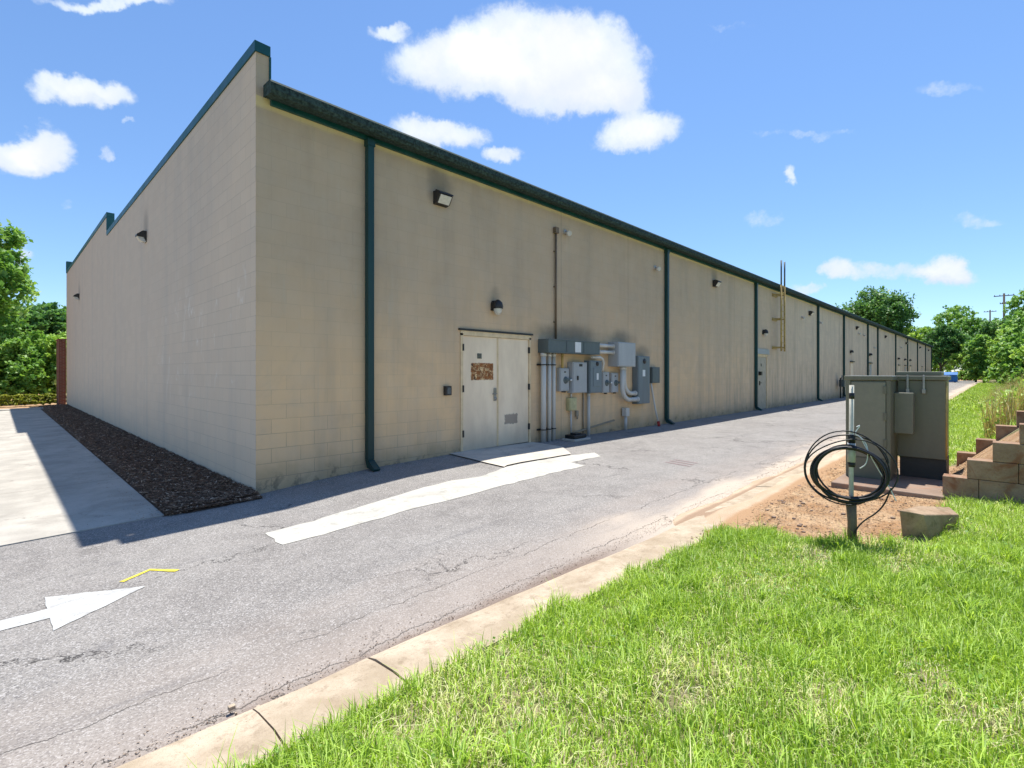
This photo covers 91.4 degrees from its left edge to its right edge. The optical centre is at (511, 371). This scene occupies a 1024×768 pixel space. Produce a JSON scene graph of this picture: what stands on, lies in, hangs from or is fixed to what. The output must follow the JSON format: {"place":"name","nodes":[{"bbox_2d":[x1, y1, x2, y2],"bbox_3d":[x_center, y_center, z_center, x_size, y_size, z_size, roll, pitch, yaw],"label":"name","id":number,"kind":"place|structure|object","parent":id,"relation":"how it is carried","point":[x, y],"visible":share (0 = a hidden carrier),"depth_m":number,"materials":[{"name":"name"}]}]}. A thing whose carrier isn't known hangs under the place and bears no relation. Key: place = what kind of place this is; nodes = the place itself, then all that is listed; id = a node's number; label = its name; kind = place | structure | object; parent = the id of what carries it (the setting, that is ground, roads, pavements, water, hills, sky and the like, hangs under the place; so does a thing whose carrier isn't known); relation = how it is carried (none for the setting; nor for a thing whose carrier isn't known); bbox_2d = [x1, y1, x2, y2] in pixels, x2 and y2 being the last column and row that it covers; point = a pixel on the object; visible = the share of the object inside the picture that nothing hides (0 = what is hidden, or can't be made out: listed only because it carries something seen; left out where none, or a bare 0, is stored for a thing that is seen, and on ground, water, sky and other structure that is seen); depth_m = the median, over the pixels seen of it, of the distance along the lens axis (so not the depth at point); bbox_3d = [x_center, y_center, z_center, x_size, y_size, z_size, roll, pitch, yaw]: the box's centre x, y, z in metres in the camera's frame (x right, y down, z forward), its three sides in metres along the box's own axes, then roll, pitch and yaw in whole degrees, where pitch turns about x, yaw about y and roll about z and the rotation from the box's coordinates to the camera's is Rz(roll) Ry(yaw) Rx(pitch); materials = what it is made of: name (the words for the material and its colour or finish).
{"place":"outdoors","nodes":[
{"label":"outdoors","id":0,"kind":"place"},
{"bbox_2d":[0,407,42,410],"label":"cross path","id":1,"kind":"structure","parent":0,"point":[20,409],"depth_m":22.43,"materials":[{"name":"concrete"}]},
{"bbox_2d":[0,409,163,546],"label":"sidewalk","id":2,"kind":"structure","parent":0,"point":[46,491],"depth_m":7.30,"materials":[{"name":"concrete"}]},
{"bbox_2d":[0,376,1023,767],"bbox_3d":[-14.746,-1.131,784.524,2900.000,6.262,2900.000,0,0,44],"label":"ground","id":3,"kind":"structure","parent":0,"point":[816,520],"depth_m":2.35,"materials":[{"name":"soil"}]},
{"bbox_2d":[0,394,13,405],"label":"shrub","id":4,"kind":"object","parent":3,"relation":"on","point":[6,397],"visible":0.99,"depth_m":25.14,"materials":[{"name":"green plant"}]},
{"bbox_2d":[0,340,14,397],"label":"bush","id":5,"kind":"object","parent":3,"relation":"on","point":[7,359],"visible":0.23,"depth_m":27.26,"materials":[{"name":"green plant"}]},
{"bbox_2d":[8,394,31,405],"bbox_3d":[-25.110,1.419,25.505,0.837,0.652,0.957,0,0,-15],"label":"shrub","id":6,"kind":"object","parent":3,"relation":"on","point":[19,399],"visible":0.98,"depth_m":25.42,"materials":[{"name":"green plant"}]},
{"bbox_2d":[0,218,41,326],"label":"broadleaf tree","id":7,"kind":"object","parent":3,"relation":"on","point":[15,278],"visible":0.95,"depth_m":29.78,"materials":[{"name":"green plant"}]},
{"bbox_2d":[0,317,48,347],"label":"bush","id":8,"kind":"object","parent":3,"relation":"on","point":[8,331],"visible":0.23,"depth_m":30.44,"materials":[{"name":"green plant"}]},
{"bbox_2d":[0,336,55,401],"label":"bush","id":9,"kind":"object","parent":3,"relation":"on","point":[18,375],"visible":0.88,"depth_m":27.47,"materials":[{"name":"green plant"}]},
{"bbox_2d":[23,394,46,405],"bbox_3d":[-24.775,1.424,25.944,0.893,0.635,0.969,0,0,44],"label":"shrub","id":10,"kind":"object","parent":3,"relation":"on","point":[36,400],"visible":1,"depth_m":25.84,"materials":[{"name":"green plant"}]},
{"bbox_2d":[12,301,65,339],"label":"broadleaf tree","id":11,"kind":"object","parent":3,"relation":"on","point":[47,318],"visible":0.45,"depth_m":43.84,"materials":[{"name":"green plant"}]},
{"bbox_2d":[26,334,65,395],"bbox_3d":[-26.551,-0.171,29.682,3.819,4.198,3.904,0,0,44],"label":"bush","id":12,"kind":"object","parent":3,"relation":"on","point":[49,350],"visible":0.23,"depth_m":28.66,"materials":[{"name":"green plant"}]},
{"bbox_2d":[39,393,56,403],"bbox_3d":[-24.374,1.399,26.353,0.871,0.617,0.920,0,0,44],"label":"shrub","id":13,"kind":"object","parent":3,"relation":"on","point":[51,397],"visible":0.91,"depth_m":26.28,"materials":[{"name":"green plant"}]},
{"bbox_2d":[56,339,65,404],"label":"brick wall","id":14,"kind":"structure","parent":3,"relation":"on","point":[60,371],"depth_m":25.46,"materials":[{"name":"red brick"}]},
{"bbox_2d":[38,404,263,516],"bbox_3d":[-13.169,1.655,15.434,26.550,0.107,1.100,0,0,44],"label":"mulch bed","id":15,"kind":"object","parent":3,"relation":"on","point":[130,463],"visible":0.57,"depth_m":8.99,"materials":[{"name":"brown wood"}]},
{"bbox_2d":[0,381,978,767],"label":"asphalt lane","id":16,"kind":"structure","parent":3,"relation":"on","point":[244,605],"depth_m":4.04,"materials":[{"name":"grey asphalt"}]},
{"bbox_2d":[0,586,144,630],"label":"arrow marking","id":17,"kind":"object","parent":16,"relation":"on","point":[61,611],"visible":1,"depth_m":3.50,"materials":[{"name":"white paint"}]},
{"bbox_2d":[119,569,179,581],"bbox_3d":[-2.946,1.658,4.073,0.290,0.015,0.280,0,0,10],"label":"yellow marking","id":18,"kind":"object","parent":16,"relation":"on","point":[124,580],"visible":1,"depth_m":4.17,"materials":[{"name":"paint"}]},
{"bbox_2d":[208,703,259,727],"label":"kerb crumbs","id":19,"kind":"object","parent":16,"relation":"on","point":[231,707],"visible":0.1,"depth_m":2.24,"materials":[{"name":"concrete"}]},
{"bbox_2d":[266,453,599,544],"bbox_3d":[-0.334,1.584,7.114,0.884,0.156,5.990,0,0,44],"label":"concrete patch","id":20,"kind":"object","parent":16,"relation":"on","point":[440,492],"visible":1,"depth_m":6.28,"materials":[{"name":"white paint"}]},
{"bbox_2d":[61,452,819,767],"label":"gutter grit","id":21,"kind":"object","parent":16,"relation":"on","point":[387,637],"visible":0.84,"depth_m":2.79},
{"bbox_2d":[450,442,570,466],"bbox_3d":[0.156,1.500,9.371,1.625,0.020,2.470,0,0,44],"label":"concrete apron","id":22,"kind":"object","parent":16,"relation":"on","point":[505,455],"depth_m":9.20,"materials":[{"name":"concrete"}]},
{"bbox_2d":[540,353,546,442],"bbox_3d":[0.687,0.562,10.918,0.141,1.956,0.141,0,0,44],"label":"riser pipe","id":23,"kind":"object","parent":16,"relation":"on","point":[543,396],"visible":0.95,"depth_m":10.86,"materials":[{"name":"grey plastic"}]},
{"bbox_2d":[547,353,551,441],"bbox_3d":[0.823,0.562,11.058,0.108,1.956,0.108,0,0,44],"label":"riser pipe","id":24,"kind":"object","parent":16,"relation":"on","point":[549,355],"visible":0.97,"depth_m":11.02,"materials":[{"name":"grey plastic"}]},
{"bbox_2d":[551,353,555,440],"bbox_3d":[0.931,0.562,11.169,0.103,1.956,0.103,0,0,44],"label":"riser pipe","id":25,"kind":"object","parent":16,"relation":"on","point":[553,356],"visible":0.92,"depth_m":11.13,"materials":[{"name":"grey plastic"}]},
{"bbox_2d":[562,432,589,441],"bbox_3d":[1.449,1.456,11.300,0.380,0.160,0.580,0,0,44],"label":"ground box","id":26,"kind":"object","parent":16,"relation":"on","point":[575,437],"visible":1,"depth_m":11.18,"materials":[{"name":"concrete"}]},
{"bbox_2d":[622,408,628,429],"bbox_3d":[3.035,1.255,13.342,0.130,0.590,0.180,0,0,44],"label":"stub outlet","id":27,"kind":"object","parent":16,"relation":"on","point":[625,412],"visible":1,"depth_m":13.30,"materials":[{"name":"grey plastic"}]},
{"bbox_2d":[650,383,659,425],"bbox_3d":[4.121,0.945,14.427,0.328,1.261,0.113,0,0,-13],"label":"slanted conduit","id":28,"kind":"object","parent":16,"relation":"on","point":[658,422],"visible":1,"depth_m":14.42,"materials":[{"name":"grey plastic"}]},
{"bbox_2d":[839,376,845,397],"bbox_3d":[20.577,0.901,31.163,0.300,1.440,0.770,0,0,44],"label":"gas meter","id":29,"kind":"object","parent":16,"relation":"on","point":[842,383],"visible":0.9,"depth_m":31.03,"materials":[{"name":"grey metal"}]},
{"bbox_2d":[943,372,957,382],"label":"dumpster","id":30,"kind":"object","parent":16,"relation":"on","point":[954,377],"visible":0.39,"depth_m":77.57,"materials":[{"name":"blue paint"}]},
{"bbox_2d":[66,40,933,493],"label":"warehouse building","id":31,"kind":"structure","parent":3,"relation":"on","point":[298,288],"depth_m":9.27,"materials":[{"name":"beige concrete"}]},
{"bbox_2d":[135,230,146,242],"bbox_3d":[-8.710,-3.180,11.736,0.210,0.256,0.186,0,0,44],"label":"wall lamp","id":32,"kind":"object","parent":31,"relation":"attached to","point":[141,236],"visible":1,"depth_m":11.69,"materials":[{"name":"brown metal"}]},
{"bbox_2d":[433,189,453,207],"bbox_3d":[-1.230,-3.119,8.953,0.204,0.244,0.311,0,0,44],"label":"wall lamp","id":33,"kind":"object","parent":31,"relation":"attached to","point":[442,198],"visible":1,"depth_m":8.90,"materials":[{"name":"brown metal"}]},
{"bbox_2d":[443,386,451,394],"bbox_3d":[-1.170,0.340,9.104,0.078,0.170,0.140,0,0,44],"label":"key box","id":34,"kind":"object","parent":31,"relation":"attached to","point":[447,390],"visible":1,"depth_m":9.07,"materials":[{"name":"grey metal"}]},
{"bbox_2d":[458,328,532,451],"bbox_3d":[-0.318,0.345,10.102,0.236,2.330,2.060,0,0,44],"label":"double door","id":35,"kind":"structure","parent":31,"relation":"in","point":[495,367],"depth_m":10.01,"materials":[{"name":"beige metal"}]},
{"bbox_2d":[491,300,502,314],"bbox_3d":[-0.283,-1.285,9.930,0.214,0.310,0.220,0,0,44],"label":"door lamp","id":36,"kind":"object","parent":31,"relation":"attached to","point":[496,306],"visible":1,"depth_m":9.87,"materials":[{"name":"brown metal"}]},
{"bbox_2d":[553,227,558,338],"bbox_3d":[1.000,-2.000,11.332,0.087,2.560,0.120,0,0,44],"label":"tall conduit","id":37,"kind":"object","parent":31,"relation":"attached to","point":[555,230],"visible":0.94,"depth_m":11.32,"materials":[{"name":"metal"}]},
{"bbox_2d":[557,368,571,392],"bbox_3d":[1.207,0.190,11.493,0.160,0.560,0.379,0,0,44],"label":"disconnect switch","id":38,"kind":"object","parent":31,"relation":"attached to","point":[563,379],"visible":1,"depth_m":11.43,"materials":[{"name":"grey metal"}]},
{"bbox_2d":[538,338,599,354],"bbox_3d":[1.353,-0.570,11.533,0.314,0.300,1.940,0,0,44],"label":"wiring trough","id":39,"kind":"object","parent":31,"relation":"attached to","point":[558,346],"visible":1,"depth_m":11.27,"materials":[{"name":"grey metal"}]},
{"bbox_2d":[600,350,614,354],"bbox_3d":[2.315,-0.500,12.522,0.115,0.115,0.810,0,0,44],"label":"link conduit","id":40,"kind":"object","parent":39,"relation":"attached to","point":[611,352],"visible":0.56,"depth_m":12.56,"materials":[{"name":"grey plastic"}]},
{"bbox_2d":[600,344,614,347],"bbox_3d":[2.315,-0.660,12.522,0.115,0.115,0.810,0,0,44],"label":"link conduit","id":41,"kind":"object","parent":39,"relation":"attached to","point":[608,345],"visible":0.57,"depth_m":12.58,"materials":[{"name":"grey plastic"}]},
{"bbox_2d":[570,411,571,432],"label":"thin conduit","id":42,"kind":"object","parent":31,"relation":"attached to","point":[570,421],"visible":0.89,"depth_m":11.70,"materials":[{"name":"grey plastic"}]},
{"bbox_2d":[566,397,576,410],"bbox_3d":[1.399,0.750,11.725,0.112,0.300,0.280,0,0,44],"label":"junction box","id":43,"kind":"object","parent":31,"relation":"attached to","point":[571,403],"visible":1,"depth_m":11.65,"materials":[{"name":"plastic"}]},
{"bbox_2d":[567,362,586,392],"bbox_3d":[1.553,0.130,11.827,0.190,0.720,0.560,0,0,44],"label":"breaker panel","id":44,"kind":"object","parent":31,"relation":"attached to","point":[578,376],"visible":0.98,"depth_m":11.70,"materials":[{"name":"grey metal"}]},
{"bbox_2d":[587,393,589,434],"bbox_3d":[1.867,1.032,12.191,0.089,1.035,0.089,0,0,44],"label":"panel conduit","id":45,"kind":"object","parent":31,"relation":"attached to","point":[588,413],"visible":1,"depth_m":12.16,"materials":[{"name":"grey plastic"}]},
{"bbox_2d":[584,360,601,392],"bbox_3d":[2.003,0.115,12.282,0.202,0.790,0.520,0,0,44],"label":"breaker panel","id":46,"kind":"object","parent":31,"relation":"attached to","point":[594,376],"visible":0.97,"depth_m":12.15,"materials":[{"name":"grey metal"}]},
{"bbox_2d":[593,367,600,385],"bbox_3d":[2.082,0.120,12.239,0.010,0.460,0.310,0,0,44],"label":"raised door","id":47,"kind":"structure","parent":46,"relation":"in","point":[596,382],"depth_m":12.21,"materials":[{"name":"grey metal"}]},
{"bbox_2d":[591,356,604,371],"bbox_3d":[2.142,-0.193,12.320,0.138,0.396,0.678,0,0,34],"label":"bent conduit","id":48,"kind":"object","parent":46,"relation":"attached to","point":[601,358],"visible":0.91,"depth_m":12.36,"materials":[{"name":"grey plastic"}]},
{"bbox_2d":[572,420,614,432],"bbox_3d":[2.045,1.353,12.436,0.046,0.215,1.800,0,0,44],"label":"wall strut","id":49,"kind":"object","parent":31,"relation":"attached to","point":[594,426],"depth_m":12.46,"materials":[{"name":"grey metal"}]},
{"bbox_2d":[602,372,611,393],"bbox_3d":[2.404,0.280,12.739,0.140,0.560,0.356,0,0,44],"label":"disconnect switch","id":50,"kind":"object","parent":31,"relation":"attached to","point":[606,382],"visible":0.91,"depth_m":12.69,"materials":[{"name":"grey metal"}]},
{"bbox_2d":[609,373,619,393],"bbox_3d":[2.694,0.290,13.037,0.140,0.540,0.367,0,0,44],"label":"disconnect switch","id":51,"kind":"object","parent":31,"relation":"attached to","point":[613,379],"visible":1,"depth_m":12.96,"materials":[{"name":"grey metal"}]},
{"bbox_2d":[608,342,634,366],"bbox_3d":[2.896,-0.455,13.129,0.302,0.630,0.860,0,0,44],"label":"enclosure","id":52,"kind":"object","parent":31,"relation":"attached to","point":[623,355],"visible":1,"depth_m":12.89,"materials":[{"name":"grey metal"}]},
{"bbox_2d":[632,356,649,403],"bbox_3d":[3.613,0.220,13.938,0.202,1.320,0.660,0,0,44],"label":"distribution panel","id":53,"kind":"object","parent":31,"relation":"attached to","point":[641,377],"visible":0.97,"depth_m":13.78,"materials":[{"name":"grey metal"}]},
{"bbox_2d":[619,367,639,401],"bbox_3d":[3.133,0.336,13.350,0.139,0.948,0.847,0,0,44],"label":"elbow conduit","id":54,"kind":"object","parent":53,"relation":"attached to","point":[625,397],"visible":0.96,"depth_m":13.07,"materials":[{"name":"grey plastic"}]},
{"bbox_2d":[624,367,636,395],"bbox_3d":[3.152,0.256,13.471,0.139,0.788,0.647,0,0,44],"label":"elbow conduit","id":55,"kind":"object","parent":53,"relation":"attached to","point":[631,393],"visible":0.69,"depth_m":13.31,"materials":[{"name":"grey plastic"}]},
{"bbox_2d":[650,367,659,382],"bbox_3d":[4.131,0.090,14.522,0.132,0.460,0.460,0,0,44],"label":"junction box","id":56,"kind":"object","parent":31,"relation":"attached to","point":[654,374],"visible":0.91,"depth_m":14.43,"materials":[{"name":"grey metal"}]},
{"bbox_2d":[713,279,720,286],"bbox_3d":[7.257,-3.139,17.689,0.204,0.244,0.311,0,0,44],"label":"wall lamp","id":57,"kind":"object","parent":31,"relation":"attached to","point":[716,283],"visible":1,"depth_m":17.61,"materials":[{"name":"brown metal"}]},
{"bbox_2d":[758,349,768,408],"bbox_3d":[10.662,0.305,21.388,0.260,2.570,1.550,0,0,44],"label":"rear door","id":58,"kind":"structure","parent":31,"relation":"in","point":[762,358],"depth_m":21.43,"materials":[{"name":"brown metal"}]},
{"bbox_2d":[772,260,784,351],"bbox_3d":[11.960,-2.930,22.392,0.391,4.020,0.640,0,0,44],"label":"roof ladder","id":59,"kind":"object","parent":31,"relation":"attached to","point":[780,318],"visible":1,"depth_m":22.11,"materials":[{"name":"metal"}]},
{"bbox_2d":[850,361,854,375],"bbox_3d":[23.426,0.435,34.411,0.098,2.350,1.120,0,0,44],"label":"rear door","id":60,"kind":"structure","parent":31,"relation":"in","point":[851,362],"depth_m":34.35,"materials":[{"name":"paint"}]},
{"bbox_2d":[116,380,981,767],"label":"kerb","id":61,"kind":"structure","parent":3,"relation":"on","point":[254,728],"depth_m":2.49,"materials":[{"name":"concrete"}]},
{"bbox_2d":[333,500,1023,767],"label":"thatch","id":62,"kind":"object","parent":3,"relation":"on","point":[686,675],"visible":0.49,"depth_m":2.21,"materials":[{"name":"beige plant"}]},
{"bbox_2d":[673,443,845,526],"bbox_3d":[12.426,1.583,15.805,0.950,0.295,32.700,0,0,44],"label":"clay silt","id":63,"kind":"object","parent":3,"relation":"on","point":[733,514],"visible":0.07,"depth_m":5.82,"materials":[{"name":"brown soil"}]},
{"bbox_2d":[730,466,906,551],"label":"pebbles","id":64,"kind":"object","parent":3,"relation":"on","point":[800,524],"visible":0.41,"depth_m":5.23,"materials":[{"name":"stone"}]},
{"bbox_2d":[691,457,966,539],"bbox_3d":[4.481,1.353,6.229,1.722,0.354,6.718,0,0,44],"label":"dirt patch","id":65,"kind":"object","parent":3,"relation":"on","point":[779,521],"visible":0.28,"depth_m":5.26,"materials":[{"name":"brown soil"}]},
{"bbox_2d":[846,385,856,544],"bbox_3d":[2.837,0.809,4.187,0.076,1.396,0.098,0,0,22],"label":"marker post","id":66,"kind":"object","parent":3,"relation":"on","point":[851,512],"visible":0.81,"depth_m":4.18,"materials":[{"name":"grey metal"}]},
{"bbox_2d":[804,425,898,540],"bbox_3d":[2.812,0.941,4.166,0.666,1.000,0.127,0,0,28],"label":"cable coil","id":67,"kind":"object","parent":66,"relation":"hanging from","point":[884,470],"visible":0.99,"depth_m":4.13,"materials":[{"name":"black rubber"}]},
{"bbox_2d":[835,285,920,333],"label":"broadleaf tree","id":68,"kind":"object","parent":3,"relation":"on","point":[882,308],"visible":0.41,"depth_m":105.75,"materials":[{"name":"green plant"}]},
{"bbox_2d":[831,468,949,499],"bbox_3d":[5.011,1.531,6.543,1.080,0.298,1.760,0,0,44],"label":"cabinet pad","id":69,"kind":"object","parent":3,"relation":"on","point":[918,487],"visible":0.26,"depth_m":6.12,"materials":[{"name":"concrete"}]},
{"bbox_2d":[844,375,897,480],"bbox_3d":[4.855,0.715,6.741,0.524,1.330,0.674,0,0,44],"label":"utility cabinet","id":70,"kind":"object","parent":69,"relation":"on","point":[874,408],"visible":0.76,"depth_m":6.49,"materials":[{"name":"grey metal"}]},
{"bbox_2d":[894,372,950,479],"bbox_3d":[5.468,0.688,6.664,0.538,1.385,0.810,0,0,44],"label":"utility cabinet","id":71,"kind":"object","parent":69,"relation":"on","point":[921,414],"visible":0.94,"depth_m":6.48,"materials":[{"name":"metal"}]},
{"bbox_2d":[902,326,953,371],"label":"broadleaf tree","id":72,"kind":"object","parent":3,"relation":"on","point":[916,334],"visible":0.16,"depth_m":100.25,"materials":[{"name":"green plant"}]},
{"bbox_2d":[900,506,958,539],"bbox_3d":[3.767,1.321,4.464,0.943,0.278,0.242,0,0,-37],"label":"concrete chunk","id":73,"kind":"object","parent":3,"relation":"on","point":[922,521],"visible":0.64,"depth_m":4.27,"materials":[{"name":"beige concrete"}]},
{"bbox_2d":[921,323,972,371],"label":"broadleaf tree","id":74,"kind":"object","parent":3,"relation":"on","point":[945,345],"visible":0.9,"depth_m":84.04,"materials":[{"name":"green plant"}]},
{"bbox_2d":[925,304,978,371],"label":"broadleaf tree","id":75,"kind":"object","parent":3,"relation":"on","point":[948,315],"visible":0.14,"depth_m":116.70,"materials":[{"name":"green plant"}]},
{"bbox_2d":[954,370,973,380],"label":"shrub","id":76,"kind":"object","parent":3,"relation":"on","point":[963,376],"visible":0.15,"depth_m":94.73,"materials":[{"name":"green plant"}]},
{"bbox_2d":[945,314,984,366],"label":"broadleaf tree","id":77,"kind":"object","parent":3,"relation":"on","point":[966,326],"visible":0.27,"depth_m":109.63,"materials":[{"name":"green plant"}]},
{"bbox_2d":[947,342,991,381],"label":"broadleaf tree","id":78,"kind":"object","parent":3,"relation":"on","point":[952,360],"visible":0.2,"depth_m":81.44,"materials":[{"name":"green plant"}]},
{"bbox_2d":[957,334,993,382],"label":"broadleaf tree","id":79,"kind":"object","parent":3,"relation":"on","point":[977,344],"visible":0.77,"depth_m":68.18,"materials":[{"name":"green plant"}]},
{"bbox_2d":[958,317,1002,365],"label":"broadleaf tree","id":80,"kind":"object","parent":3,"relation":"on","point":[989,327],"visible":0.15,"depth_m":98.05,"materials":[{"name":"green plant"}]},
{"bbox_2d":[949,409,1016,465],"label":"lawn grass","id":81,"kind":"structure","parent":3,"relation":"on","point":[965,430],"depth_m":11.26,"materials":[{"name":"green plant"}]},
{"bbox_2d":[943,423,1023,506],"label":"block stair wall","id":82,"kind":"structure","parent":3,"relation":"on","point":[995,476],"depth_m":5.32,"materials":[{"name":"concrete"}]},
{"bbox_2d":[983,353,995,377],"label":"bush","id":83,"kind":"object","parent":3,"relation":"on","point":[985,373],"visible":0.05,"depth_m":65.03,"materials":[{"name":"green plant"}]},
{"bbox_2d":[957,411,1023,465],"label":"block stair wall","id":84,"kind":"structure","parent":3,"relation":"on","point":[1002,431],"depth_m":6.95,"materials":[{"name":"concrete"}]},
{"bbox_2d":[965,372,1023,438],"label":"dry weeds","id":85,"kind":"object","parent":3,"relation":"on","point":[1007,420],"visible":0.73,"depth_m":7.65,"materials":[{"name":"beige plant"}]},
{"bbox_2d":[982,339,1009,382],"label":"sapling","id":86,"kind":"object","parent":3,"relation":"on","point":[991,358],"visible":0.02,"depth_m":49.33,"materials":[{"name":"green plant"}]},
{"bbox_2d":[978,379,1023,437],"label":"bank weeds","id":87,"kind":"object","parent":3,"relation":"on","point":[997,397],"visible":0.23,"depth_m":7.80,"materials":[{"name":"green plant"}]},
{"bbox_2d":[986,307,1019,370],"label":"sapling","id":88,"kind":"object","parent":3,"relation":"on","point":[999,323],"visible":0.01,"depth_m":61.30,"materials":[{"name":"green plant"}]},
{"bbox_2d":[994,293,1013,316],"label":"utility pole","id":89,"kind":"object","parent":3,"relation":"on","point":[1003,302],"visible":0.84,"depth_m":89.93,"materials":[{"name":"brown wood"}]},
{"bbox_2d":[995,313,1012,338],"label":"sapling","id":90,"kind":"object","parent":3,"relation":"on","point":[1006,317],"visible":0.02,"depth_m":71.76,"materials":[{"name":"green plant"}]},
{"bbox_2d":[987,330,1023,384],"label":"sapling","id":91,"kind":"object","parent":3,"relation":"on","point":[1006,364],"visible":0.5,"depth_m":23.76,"materials":[{"name":"green plant"}]},
{"bbox_2d":[987,326,1023,376],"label":"sapling","id":92,"kind":"object","parent":3,"relation":"on","point":[1003,332],"visible":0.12,"depth_m":37.84,"materials":[{"name":"green plant"}]},
{"bbox_2d":[998,289,1023,328],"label":"sapling","id":93,"kind":"object","parent":3,"relation":"on","point":[1014,302],"visible":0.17,"depth_m":49.98,"materials":[{"name":"green plant"}]},
{"bbox_2d":[999,311,1023,376],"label":"sapling","id":94,"kind":"object","parent":3,"relation":"on","point":[1010,338],"visible":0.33,"depth_m":30.38,"materials":[{"name":"green plant"}]},
{"bbox_2d":[1008,345,1023,380],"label":"sapling","id":95,"kind":"object","parent":3,"relation":"on","point":[1021,350],"visible":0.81,"depth_m":19.74,"materials":[{"name":"green plant"}]},
{"bbox_2d":[1010,310,1023,328],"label":"sapling","id":96,"kind":"object","parent":3,"relation":"on","point":[1019,311],"visible":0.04,"depth_m":44.57,"materials":[{"name":"green plant"}]},
{"bbox_2d":[1010,352,1023,381],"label":"bush","id":97,"kind":"object","parent":3,"relation":"on","point":[1018,369],"visible":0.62,"depth_m":21.72,"materials":[{"name":"green plant"}]},
{"bbox_2d":[0,0,1023,371],"label":"sky","id":98,"kind":"structure","parent":0,"point":[853,145],"materials":[{"name":"blue"}]},
{"bbox_2d":[187,472,1023,767],"bbox_3d":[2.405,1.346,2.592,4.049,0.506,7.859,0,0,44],"label":"lawn grass","id":99,"kind":"structure","parent":0,"point":[901,591],"depth_m":2.37,"materials":[{"name":"green plant"}]},
{"bbox_2d":[949,382,1009,414],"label":"lawn grass","id":100,"kind":"structure","parent":0,"point":[963,404],"depth_m":27.46,"materials":[{"name":"green plant"}]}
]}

